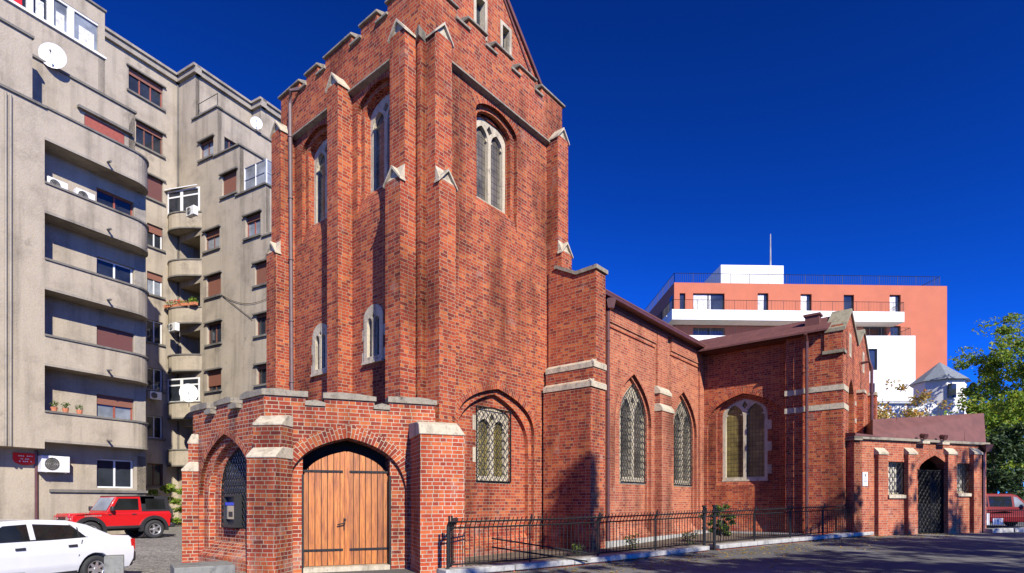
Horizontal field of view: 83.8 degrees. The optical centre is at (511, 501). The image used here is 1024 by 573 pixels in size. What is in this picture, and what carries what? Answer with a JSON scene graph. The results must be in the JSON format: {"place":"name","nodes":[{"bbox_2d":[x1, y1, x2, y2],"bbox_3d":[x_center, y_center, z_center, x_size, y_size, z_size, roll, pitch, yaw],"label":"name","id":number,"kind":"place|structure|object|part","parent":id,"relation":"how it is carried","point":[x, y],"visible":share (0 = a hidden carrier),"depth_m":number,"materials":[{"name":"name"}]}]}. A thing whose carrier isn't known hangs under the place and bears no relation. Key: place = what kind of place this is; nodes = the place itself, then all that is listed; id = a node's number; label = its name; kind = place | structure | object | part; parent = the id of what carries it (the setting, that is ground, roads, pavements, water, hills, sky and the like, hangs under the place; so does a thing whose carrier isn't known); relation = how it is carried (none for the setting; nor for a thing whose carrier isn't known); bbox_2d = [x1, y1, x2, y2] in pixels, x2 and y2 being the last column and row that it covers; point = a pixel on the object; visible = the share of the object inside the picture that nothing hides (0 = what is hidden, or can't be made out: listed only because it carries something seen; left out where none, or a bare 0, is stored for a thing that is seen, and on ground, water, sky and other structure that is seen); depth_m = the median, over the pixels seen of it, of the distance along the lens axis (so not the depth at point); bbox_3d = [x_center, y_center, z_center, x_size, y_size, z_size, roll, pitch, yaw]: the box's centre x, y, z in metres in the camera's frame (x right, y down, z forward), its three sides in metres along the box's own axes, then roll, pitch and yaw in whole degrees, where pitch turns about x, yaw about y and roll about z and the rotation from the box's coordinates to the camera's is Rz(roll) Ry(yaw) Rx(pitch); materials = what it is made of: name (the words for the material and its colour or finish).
{"place":"outdoors","nodes":[
{"label":"outdoors","id":0,"kind":"place"},
{"bbox_2d":[124,525,244,572],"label":"street","id":1,"kind":"structure","parent":0,"point":[162,553],"depth_m":18.39,"materials":[{"name":"grey stone"}]},
{"bbox_2d":[0,519,135,572],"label":"parked car","id":2,"kind":"object","parent":1,"relation":"on","point":[45,546],"visible":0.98,"depth_m":11.47,"materials":[{"name":"white paint"}]},
{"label":"front side window","id":3,"kind":"part","parent":2,"relation":"part of","materials":[{"name":"black glass"}]},
{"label":"rear side window","id":4,"kind":"part","parent":2,"relation":"part of","materials":[{"name":"black glass"}]},
{"bbox_2d":[104,555,123,572],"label":"concrete post","id":5,"kind":"object","parent":1,"relation":"on","point":[113,563],"visible":1,"depth_m":9.39,"materials":[{"name":"grey concrete"}]},
{"bbox_2d":[54,495,174,537],"bbox_3d":[-16.607,0.672,23.944,1.960,1.835,4.300,0,0,30],"label":"parked off roader","id":6,"kind":"object","parent":1,"relation":"on","point":[139,515],"visible":0.6,"depth_m":23.80,"materials":[{"name":"red paint"}]},
{"bbox_2d":[114,498,138,509],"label":"car window","id":7,"kind":"structure","parent":6,"relation":"in","point":[122,503],"depth_m":23.67,"materials":[{"name":"black glass"}]},
{"bbox_2d":[145,499,165,508],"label":"rear side window","id":8,"kind":"structure","parent":6,"relation":"in","point":[150,503],"depth_m":24.63,"materials":[{"name":"black glass"}]},
{"bbox_2d":[146,483,181,523],"bbox_3d":[-21.256,0.245,35.543,2.293,2.713,2.055,0,0,0],"label":"shrub","id":9,"kind":"object","parent":1,"relation":"on","point":[167,488],"visible":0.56,"depth_m":35.24,"materials":[{"name":"green plant"}]},
{"bbox_2d":[92,0,1023,493],"label":"sky","id":10,"kind":"structure","parent":0,"point":[869,138],"materials":[{"name":"blue"}]},
{"bbox_2d":[320,522,1023,572],"bbox_3d":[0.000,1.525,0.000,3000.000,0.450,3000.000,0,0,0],"label":"ground","id":11,"kind":"structure","parent":0,"point":[984,553],"depth_m":14.26,"materials":[{"name":"grey asphalt"}]},
{"bbox_2d":[0,0,280,534],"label":"apartment building","id":12,"kind":"structure","parent":11,"relation":"on","point":[145,148],"depth_m":26.73,"materials":[{"name":"grey paint"}]},
{"bbox_2d":[13,452,34,464],"bbox_3d":[-20.027,-1.730,23.510,0.036,0.490,0.840,0,0,29],"label":"wall sign","id":13,"kind":"object","parent":12,"relation":"attached to","point":[24,458],"visible":1,"depth_m":23.47,"materials":[{"name":"red metal"}]},
{"bbox_2d":[38,42,66,68],"bbox_3d":[-20.160,-19.428,25.025,0.736,1.350,0.734,0,0,15],"label":"satellite dish","id":14,"kind":"object","parent":12,"relation":"attached to","point":[53,55],"visible":1,"depth_m":25.11,"materials":[{"name":"white plastic"}]},
{"bbox_2d":[50,400,57,410],"bbox_3d":[-19.004,-3.948,23.688,0.337,0.455,0.303,0,0,-43],"label":"flower pot","id":15,"kind":"object","parent":12,"relation":"on","point":[53,407],"visible":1,"depth_m":23.64,"materials":[{"name":"ceramic"}]},
{"bbox_2d":[38,455,69,479],"bbox_3d":[-19.418,-1.407,24.185,0.504,0.988,1.000,0,0,29],"label":"air conditioner","id":16,"kind":"object","parent":12,"relation":"attached to","point":[56,464],"visible":1,"depth_m":24.02,"materials":[{"name":"white plastic"}]},
{"bbox_2d":[13,0,97,50],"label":"window","id":17,"kind":"structure","parent":12,"relation":"in","point":[58,13],"depth_m":27.49,"materials":[{"name":"white plastic"}]},
{"bbox_2d":[45,176,67,189],"bbox_3d":[-19.142,-13.057,23.977,0.372,0.795,0.720,0,0,29],"label":"air conditioner","id":18,"kind":"object","parent":12,"relation":"attached to","point":[56,182],"visible":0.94,"depth_m":23.84,"materials":[{"name":"white plastic"}]},
{"bbox_2d":[60,402,70,412],"bbox_3d":[-18.808,-3.948,24.044,0.305,0.456,0.313,0,0,0],"label":"flower pot","id":19,"kind":"object","parent":12,"relation":"on","point":[65,409],"visible":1,"depth_m":23.98,"materials":[{"name":"ceramic"}]},
{"bbox_2d":[74,404,82,413],"bbox_3d":[-18.541,-3.943,24.454,0.332,0.446,0.296,0,0,0],"label":"flower pot","id":20,"kind":"object","parent":12,"relation":"on","point":[80,411],"visible":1,"depth_m":24.42,"materials":[{"name":"ceramic"}]},
{"bbox_2d":[73,188,94,200],"bbox_3d":[-18.639,-13.057,24.866,0.372,0.795,0.720,0,0,30],"label":"air conditioner","id":21,"kind":"object","parent":12,"relation":"attached to","point":[84,193],"visible":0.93,"depth_m":24.73,"materials":[{"name":"white plastic"}]},
{"bbox_2d":[84,114,123,143],"bbox_3d":[-19.305,-17.445,27.071,0.035,0.890,1.668,0,0,29],"label":"window","id":22,"kind":"structure","parent":12,"relation":"in","point":[89,121],"depth_m":27.01,"materials":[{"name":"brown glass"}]},
{"bbox_2d":[97,395,131,419],"bbox_3d":[-18.530,-4.000,26.591,0.869,1.700,1.410,0,0,0],"label":"window","id":23,"kind":"structure","parent":12,"relation":"in","point":[107,406],"depth_m":26.56,"materials":[{"name":"grey glass"}]},
{"bbox_2d":[97,326,131,351],"bbox_3d":[-18.490,-7.115,26.563,0.035,1.690,1.537,0,0,30],"label":"window","id":24,"kind":"structure","parent":12,"relation":"in","point":[107,337],"depth_m":26.54,"materials":[{"name":"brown wood"}]},
{"bbox_2d":[97,257,131,283],"bbox_3d":[-18.548,-10.240,26.597,0.833,1.700,1.399,0,0,0],"label":"window","id":25,"kind":"structure","parent":12,"relation":"in","point":[104,267],"depth_m":26.59,"materials":[{"name":"blue glass"}]},
{"bbox_2d":[97,189,131,215],"bbox_3d":[-18.548,-13.360,26.597,0.833,1.700,1.399,0,0,0],"label":"window","id":26,"kind":"structure","parent":12,"relation":"in","point":[107,199],"depth_m":26.59,"materials":[{"name":"blue glass"}]},
{"bbox_2d":[97,459,131,487],"bbox_3d":[-18.531,-1.272,26.587,0.833,1.329,1.399,0,0,0],"label":"window","id":27,"kind":"structure","parent":12,"relation":"in","point":[111,473],"depth_m":26.58,"materials":[{"name":"black glass"}]},
{"bbox_2d":[126,63,166,111],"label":"window","id":28,"kind":"structure","parent":12,"relation":"in","point":[145,89],"depth_m":36.77,"materials":[{"name":"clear glass"}]},
{"bbox_2d":[135,117,166,158],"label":"window","id":29,"kind":"structure","parent":12,"relation":"in","point":[148,139],"depth_m":36.97,"materials":[{"name":"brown wood"}]},
{"bbox_2d":[146,463,161,487],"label":"window","id":30,"kind":"structure","parent":12,"relation":"in","point":[154,471],"depth_m":37.26,"materials":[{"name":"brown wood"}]},
{"bbox_2d":[148,391,161,400],"bbox_3d":[-23.068,-6.650,36.849,0.372,0.795,0.720,0,0,30],"label":"air conditioner","id":31,"kind":"object","parent":12,"relation":"attached to","point":[154,395],"visible":1,"depth_m":36.73,"materials":[{"name":"white plastic"}]},
{"bbox_2d":[146,368,165,393],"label":"window","id":32,"kind":"structure","parent":12,"relation":"in","point":[154,375],"depth_m":37.35,"materials":[{"name":"black glass"}]},
{"bbox_2d":[146,320,165,346],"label":"window","id":33,"kind":"structure","parent":12,"relation":"in","point":[154,329],"depth_m":37.35,"materials":[{"name":"black glass"}]},
{"bbox_2d":[147,415,165,440],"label":"window","id":34,"kind":"structure","parent":12,"relation":"in","point":[155,423],"depth_m":37.35,"materials":[{"name":"glass"}]},
{"bbox_2d":[147,271,165,299],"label":"window","id":35,"kind":"structure","parent":12,"relation":"in","point":[154,281],"depth_m":37.31,"materials":[{"name":"white glass"}]},
{"bbox_2d":[147,223,165,252],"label":"window","id":36,"kind":"structure","parent":12,"relation":"in","point":[155,233],"depth_m":37.31,"materials":[{"name":"glass"}]},
{"bbox_2d":[146,172,166,205],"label":"window","id":37,"kind":"structure","parent":12,"relation":"in","point":[154,186],"depth_m":37.26,"materials":[{"name":"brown wood"}]},
{"bbox_2d":[169,322,179,332],"bbox_3d":[-21.890,-11.104,37.044,0.760,0.822,0.391,0,0,30],"label":"air conditioner","id":38,"kind":"object","parent":12,"relation":"attached to","point":[174,327],"visible":1,"depth_m":36.87,"materials":[{"name":"white plastic"}]},
{"bbox_2d":[164,296,197,308],"bbox_3d":[-21.610,-13.022,37.256,2.532,0.652,0.609,0,0,6],"label":"flower box","id":39,"kind":"object","parent":12,"relation":"on","point":[192,302],"visible":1,"depth_m":37.19,"materials":[{"name":"plastic"}]},
{"bbox_2d":[179,383,197,401],"bbox_3d":[-19.977,-6.575,35.252,0.762,1.392,0.761,0,0,15],"label":"satellite dish","id":40,"kind":"object","parent":12,"relation":"attached to","point":[188,392],"visible":1,"depth_m":35.33,"materials":[{"name":"white metal"}]},
{"bbox_2d":[186,205,197,218],"bbox_3d":[-19.990,-17.955,35.742,0.800,0.850,0.410,0,0,29],"label":"air conditioner","id":41,"kind":"object","parent":12,"relation":"attached to","point":[191,211],"visible":1,"depth_m":35.57,"materials":[{"name":"white plastic"}]},
{"bbox_2d":[196,133,214,162],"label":"window","id":42,"kind":"structure","parent":12,"relation":"in","point":[207,147],"depth_m":37.09,"materials":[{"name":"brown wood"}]},
{"bbox_2d":[201,224,220,253],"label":"window","id":43,"kind":"structure","parent":12,"relation":"in","point":[213,238],"depth_m":36.77,"materials":[{"name":"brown wood"}]},
{"bbox_2d":[203,270,221,300],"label":"window","id":44,"kind":"structure","parent":12,"relation":"in","point":[214,283],"depth_m":36.67,"materials":[{"name":"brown wood"}]},
{"bbox_2d":[203,318,222,346],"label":"window","id":45,"kind":"structure","parent":12,"relation":"in","point":[214,329],"depth_m":36.72,"materials":[{"name":"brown wood"}]},
{"bbox_2d":[203,367,222,393],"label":"window","id":46,"kind":"structure","parent":12,"relation":"in","point":[214,376],"depth_m":36.67,"materials":[{"name":"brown wood"}]},
{"bbox_2d":[218,166,237,199],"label":"window","id":47,"kind":"structure","parent":12,"relation":"in","point":[229,180],"depth_m":35.87,"materials":[{"name":"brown wood"}]},
{"bbox_2d":[224,138,234,148],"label":"window","id":48,"kind":"structure","parent":12,"relation":"in","point":[227,143],"depth_m":37.21,"materials":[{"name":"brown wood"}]},
{"bbox_2d":[222,295,264,318],"bbox_3d":[-16.293,-12.044,34.931,4.854,2.058,0.030,0,0,29],"label":"wall cable","id":49,"kind":"object","parent":12,"relation":"attached to","point":[242,303],"depth_m":35.07,"materials":[{"name":"black rubber"}]},
{"bbox_2d":[242,209,261,240],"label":"window","id":50,"kind":"structure","parent":12,"relation":"in","point":[254,222],"depth_m":34.80,"materials":[{"name":"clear glass"}]},
{"bbox_2d":[250,116,262,128],"bbox_3d":[-17.290,-25.478,38.641,0.575,1.098,0.622,0,0,14],"label":"satellite dish","id":51,"kind":"object","parent":12,"relation":"attached to","point":[256,122],"visible":1,"depth_m":38.68,"materials":[{"name":"white plastic"}]},
{"bbox_2d":[251,258,266,288],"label":"window","id":52,"kind":"structure","parent":12,"relation":"in","point":[262,267],"depth_m":34.37,"materials":[{"name":"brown wood"}]},
{"bbox_2d":[252,310,266,338],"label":"window","id":53,"kind":"structure","parent":12,"relation":"in","point":[262,319],"depth_m":34.45,"materials":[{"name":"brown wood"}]},
{"bbox_2d":[253,362,266,386],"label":"window","id":54,"kind":"structure","parent":12,"relation":"in","point":[262,369],"depth_m":34.42,"materials":[{"name":"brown wood"}]},
{"bbox_2d":[170,561,234,572],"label":"concrete block","id":55,"kind":"structure","parent":11,"relation":"on","point":[213,567],"depth_m":10.12,"materials":[{"name":"grey concrete"}]},
{"bbox_2d":[181,0,993,572],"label":"brick church","id":56,"kind":"structure","parent":11,"relation":"on","point":[451,332],"depth_m":16.84,"materials":[{"name":"brick"}]},
{"bbox_2d":[223,494,241,527],"bbox_3d":[-6.741,0.237,13.768,0.596,0.790,0.170,0,0,40],"label":"wall box","id":57,"kind":"object","parent":56,"relation":"attached to","point":[232,510],"visible":1,"depth_m":13.67,"materials":[{"name":"black plastic"}]},
{"bbox_2d":[310,323,326,376],"bbox_3d":[-5.666,-4.515,17.005,0.844,1.550,0.732,0,0,0],"label":"window","id":58,"kind":"structure","parent":56,"relation":"in","point":[319,338],"depth_m":17.00,"materials":[{"name":"stone"}]},
{"bbox_2d":[314,139,326,224],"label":"window","id":59,"kind":"structure","parent":56,"relation":"in","point":[320,159],"depth_m":17.70,"materials":[{"name":"stone"}]},
{"bbox_2d":[303,451,345,565],"bbox_3d":[-4.300,0.161,13.091,0.962,2.638,0.156,0,0,-21],"label":"door leaf","id":60,"kind":"structure","parent":56,"relation":"in","point":[324,486],"depth_m":13.12,"materials":[{"name":"brown wood"}]},
{"bbox_2d":[347,451,387,564],"bbox_3d":[-3.391,0.161,13.473,0.962,2.638,0.095,0,0,-21],"label":"door leaf","id":61,"kind":"structure","parent":56,"relation":"in","point":[368,481],"depth_m":13.46,"materials":[{"name":"brown wood"}]},
{"bbox_2d":[361,304,384,365],"bbox_3d":[-3.696,-4.495,15.363,0.844,1.590,0.732,0,0,0],"label":"window","id":62,"kind":"structure","parent":56,"relation":"in","point":[373,333],"depth_m":15.35,"materials":[{"name":"stone"}]},
{"bbox_2d":[371,94,389,192],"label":"window","id":63,"kind":"structure","parent":56,"relation":"in","point":[380,118],"depth_m":15.80,"materials":[{"name":"stone"}]},
{"bbox_2d":[473,0,487,41],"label":"window","id":64,"kind":"structure","parent":56,"relation":"in","point":[480,7],"depth_m":16.46,"materials":[{"name":"stone"}]},
{"bbox_2d":[477,117,504,213],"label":"window","id":65,"kind":"structure","parent":56,"relation":"in","point":[490,143],"depth_m":16.58,"materials":[{"name":"stone"}]},
{"bbox_2d":[475,405,510,483],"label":"window","id":66,"kind":"structure","parent":56,"relation":"in","point":[492,425],"depth_m":16.64,"materials":[{"name":"glass"}]},
{"bbox_2d":[500,19,511,54],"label":"window","id":67,"kind":"structure","parent":56,"relation":"in","point":[505,32],"depth_m":17.28,"materials":[{"name":"stone"}]},
{"bbox_2d":[619,384,646,484],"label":"window","id":68,"kind":"structure","parent":56,"relation":"in","point":[632,424],"depth_m":20.76,"materials":[{"name":"glass"}]},
{"bbox_2d":[674,401,692,486],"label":"window","id":69,"kind":"structure","parent":56,"relation":"in","point":[682,431],"depth_m":24.15,"materials":[{"name":"glass"}]},
{"bbox_2d":[722,399,767,481],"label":"window","id":70,"kind":"structure","parent":56,"relation":"in","point":[745,431],"depth_m":24.36,"materials":[{"name":"glass"}]},
{"bbox_2d":[849,333,850,357],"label":"window","id":71,"kind":"structure","parent":56,"relation":"in","point":[849,333],"depth_m":22.15,"materials":[{"name":"stone"}]},
{"bbox_2d":[862,351,863,372],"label":"window","id":72,"kind":"structure","parent":56,"relation":"in","point":[862,351],"depth_m":24.40,"materials":[{"name":"stone"}]},
{"bbox_2d":[862,472,867,485],"bbox_3d":[13.224,-0.829,21.393,0.259,0.522,0.036,0,0,-20],"label":"notice plate","id":73,"kind":"object","parent":56,"relation":"attached to","point":[864,478],"visible":1,"depth_m":21.37,"materials":[{"name":"white paint"}]},
{"bbox_2d":[888,462,905,497],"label":"window","id":74,"kind":"structure","parent":56,"relation":"in","point":[895,469],"depth_m":22.22,"materials":[{"name":"stone"}]},
{"bbox_2d":[916,433,929,443],"bbox_3d":[16.053,-2.441,22.251,0.400,0.411,0.308,0,0,-20],"label":"spotlight","id":75,"kind":"object","parent":56,"relation":"attached to","point":[924,436],"visible":1,"depth_m":22.17,"materials":[{"name":"red paint"}]},
{"bbox_2d":[936,435,949,444],"bbox_3d":[17.103,-2.441,22.623,0.400,0.411,0.308,0,0,-20],"label":"spotlight","id":76,"kind":"object","parent":56,"relation":"attached to","point":[944,437],"visible":1,"depth_m":22.54,"materials":[{"name":"red paint"}]},
{"bbox_2d":[957,464,971,495],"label":"window","id":77,"kind":"structure","parent":56,"relation":"in","point":[961,468],"depth_m":23.53,"materials":[{"name":"stone"}]},
{"bbox_2d":[437,530,873,572],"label":"garden kerb","id":78,"kind":"structure","parent":11,"relation":"on","point":[542,564],"depth_m":15.59,"materials":[{"name":"grey concrete"}]},
{"bbox_2d":[464,532,816,565],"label":"garden soil","id":79,"kind":"structure","parent":78,"relation":"in","point":[501,556],"depth_m":16.97,"materials":[{"name":"brown soil"}]},
{"bbox_2d":[572,543,584,555],"bbox_3d":[1.764,1.290,15.184,0.401,0.387,0.411,0,0,0],"label":"shrub","id":80,"kind":"object","parent":79,"relation":"on","point":[576,546],"visible":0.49,"depth_m":15.18,"materials":[{"name":"green plant"}]},
{"bbox_2d":[623,532,639,548],"bbox_3d":[3.542,1.177,16.909,0.480,0.549,0.555,0,0,0],"label":"shrub","id":81,"kind":"object","parent":79,"relation":"on","point":[631,540],"visible":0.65,"depth_m":16.92,"materials":[{"name":"green plant"}]},
{"bbox_2d":[682,530,696,543],"bbox_3d":[5.656,1.164,18.213,0.504,0.477,0.506,0,0,0],"label":"shrub","id":82,"kind":"object","parent":79,"relation":"on","point":[689,540],"visible":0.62,"depth_m":18.20,"materials":[{"name":"green plant"}]},
{"bbox_2d":[699,502,735,542],"bbox_3d":[6.689,0.692,18.585,1.009,1.355,0.937,0,0,-20],"label":"garden bush","id":83,"kind":"object","parent":79,"relation":"on","point":[724,507],"visible":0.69,"depth_m":18.55,"materials":[{"name":"green plant"}]},
{"bbox_2d":[447,503,853,568],"bbox_3d":[5.515,0.799,16.784,16.724,1.454,0.984,0,0,-32],"label":"iron fence","id":84,"kind":"object","parent":78,"relation":"on","point":[452,524],"visible":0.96,"depth_m":15.02,"materials":[{"name":"black metal"}]},
{"bbox_2d":[514,533,983,572],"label":"fallen leaves","id":85,"kind":"object","parent":11,"relation":"on","point":[760,548],"visible":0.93,"depth_m":16.06,"materials":[{"name":"brown plant"}]},
{"bbox_2d":[645,234,946,379],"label":"modern building","id":86,"kind":"structure","parent":11,"relation":"on","point":[722,300],"depth_m":60.55,"materials":[{"name":"orange paint"}]},
{"bbox_2d":[680,294,684,308],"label":"window","id":87,"kind":"structure","parent":86,"relation":"in","point":[682,296],"depth_m":60.27,"materials":[{"name":"blue glass"}]},
{"bbox_2d":[693,294,723,309],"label":"window","id":88,"kind":"structure","parent":86,"relation":"in","point":[714,299],"depth_m":60.36,"materials":[{"name":"white metal"}]},
{"bbox_2d":[693,328,723,335],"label":"window","id":89,"kind":"structure","parent":86,"relation":"in","point":[705,331],"depth_m":60.36,"materials":[{"name":"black glass"}]},
{"bbox_2d":[758,294,766,309],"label":"window","id":90,"kind":"structure","parent":86,"relation":"in","point":[760,296],"depth_m":60.57,"materials":[{"name":"white glass"}]},
{"bbox_2d":[801,295,810,310],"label":"window","id":91,"kind":"structure","parent":86,"relation":"in","point":[804,298],"depth_m":60.73,"materials":[{"name":"white metal"}]},
{"bbox_2d":[844,295,852,309],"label":"window","id":92,"kind":"structure","parent":86,"relation":"in","point":[846,297],"depth_m":60.89,"materials":[{"name":"blue glass"}]},
{"bbox_2d":[890,295,898,311],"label":"window","id":93,"kind":"structure","parent":86,"relation":"in","point":[893,298],"depth_m":61.07,"materials":[{"name":"white metal"}]},
{"bbox_2d":[890,326,898,335],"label":"window","id":94,"kind":"structure","parent":86,"relation":"in","point":[896,329],"depth_m":61.08,"materials":[{"name":"blue glass"}]},
{"bbox_2d":[866,336,914,402],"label":"white building","id":95,"kind":"structure","parent":11,"relation":"on","point":[892,358],"depth_m":56.00,"materials":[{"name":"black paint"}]},
{"bbox_2d":[869,349,875,369],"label":"window","id":96,"kind":"structure","parent":95,"relation":"in","point":[872,352],"depth_m":56.21,"materials":[{"name":"blue glass"}]},
{"bbox_2d":[877,379,952,418],"bbox_3d":[24.620,-3.140,36.109,5.725,8.882,4.644,0,0,23],"label":"autumn tree","id":97,"kind":"object","parent":11,"relation":"on","point":[884,414],"visible":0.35,"depth_m":35.21,"materials":[{"name":"orange plant"}]},
{"bbox_2d":[877,362,982,417],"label":"turret house","id":98,"kind":"structure","parent":11,"relation":"on","point":[941,381],"depth_m":46.50,"materials":[{"name":"grey stone"}]},
{"bbox_2d":[948,384,955,397],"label":"window","id":99,"kind":"structure","parent":98,"relation":"in","point":[951,387],"depth_m":45.88,"materials":[{"name":"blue glass"}]},
{"bbox_2d":[933,390,1023,493],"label":"bushy tree","id":100,"kind":"object","parent":11,"relation":"on","point":[1014,398],"visible":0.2,"depth_m":35.93,"materials":[{"name":"green plant"}]},
{"bbox_2d":[967,381,994,413],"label":"tall tree","id":101,"kind":"object","parent":11,"relation":"on","point":[974,383],"visible":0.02,"depth_m":59.74,"materials":[{"name":"green plant"}]},
{"bbox_2d":[948,312,1023,453],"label":"tall tree","id":102,"kind":"object","parent":11,"relation":"on","point":[989,388],"visible":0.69,"depth_m":40.40,"materials":[{"name":"green plant"}]},
{"bbox_2d":[976,390,1023,492],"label":"tall tree","id":103,"kind":"object","parent":11,"relation":"on","point":[1007,460],"visible":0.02,"depth_m":51.96,"materials":[{"name":"green plant"}]},
{"bbox_2d":[985,527,1023,532],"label":"stone kerb","id":104,"kind":"structure","parent":11,"relation":"on","point":[1003,530],"depth_m":23.65,"materials":[{"name":"white stone"}]},
{"bbox_2d":[986,422,1023,522],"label":"bushy tree","id":105,"kind":"object","parent":11,"relation":"on","point":[1007,446],"visible":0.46,"depth_m":32.83,"materials":[{"name":"green plant"}]},
{"bbox_2d":[986,494,1023,525],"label":"parked estate car","id":106,"kind":"object","parent":11,"relation":"on","point":[1003,501],"visible":0.19,"depth_m":28.01,"materials":[{"name":"red paint"}]},
{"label":"middle side window","id":107,"kind":"part","parent":106,"relation":"part of","materials":[{"name":"black glass"}]},
{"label":"front side window","id":108,"kind":"part","parent":106,"relation":"part of","materials":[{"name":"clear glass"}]},
{"bbox_2d":[986,509,1023,527],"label":"railing","id":109,"kind":"object","parent":11,"relation":"on","point":[997,521],"visible":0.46,"depth_m":24.96,"materials":[{"name":"black metal"}]}
]}

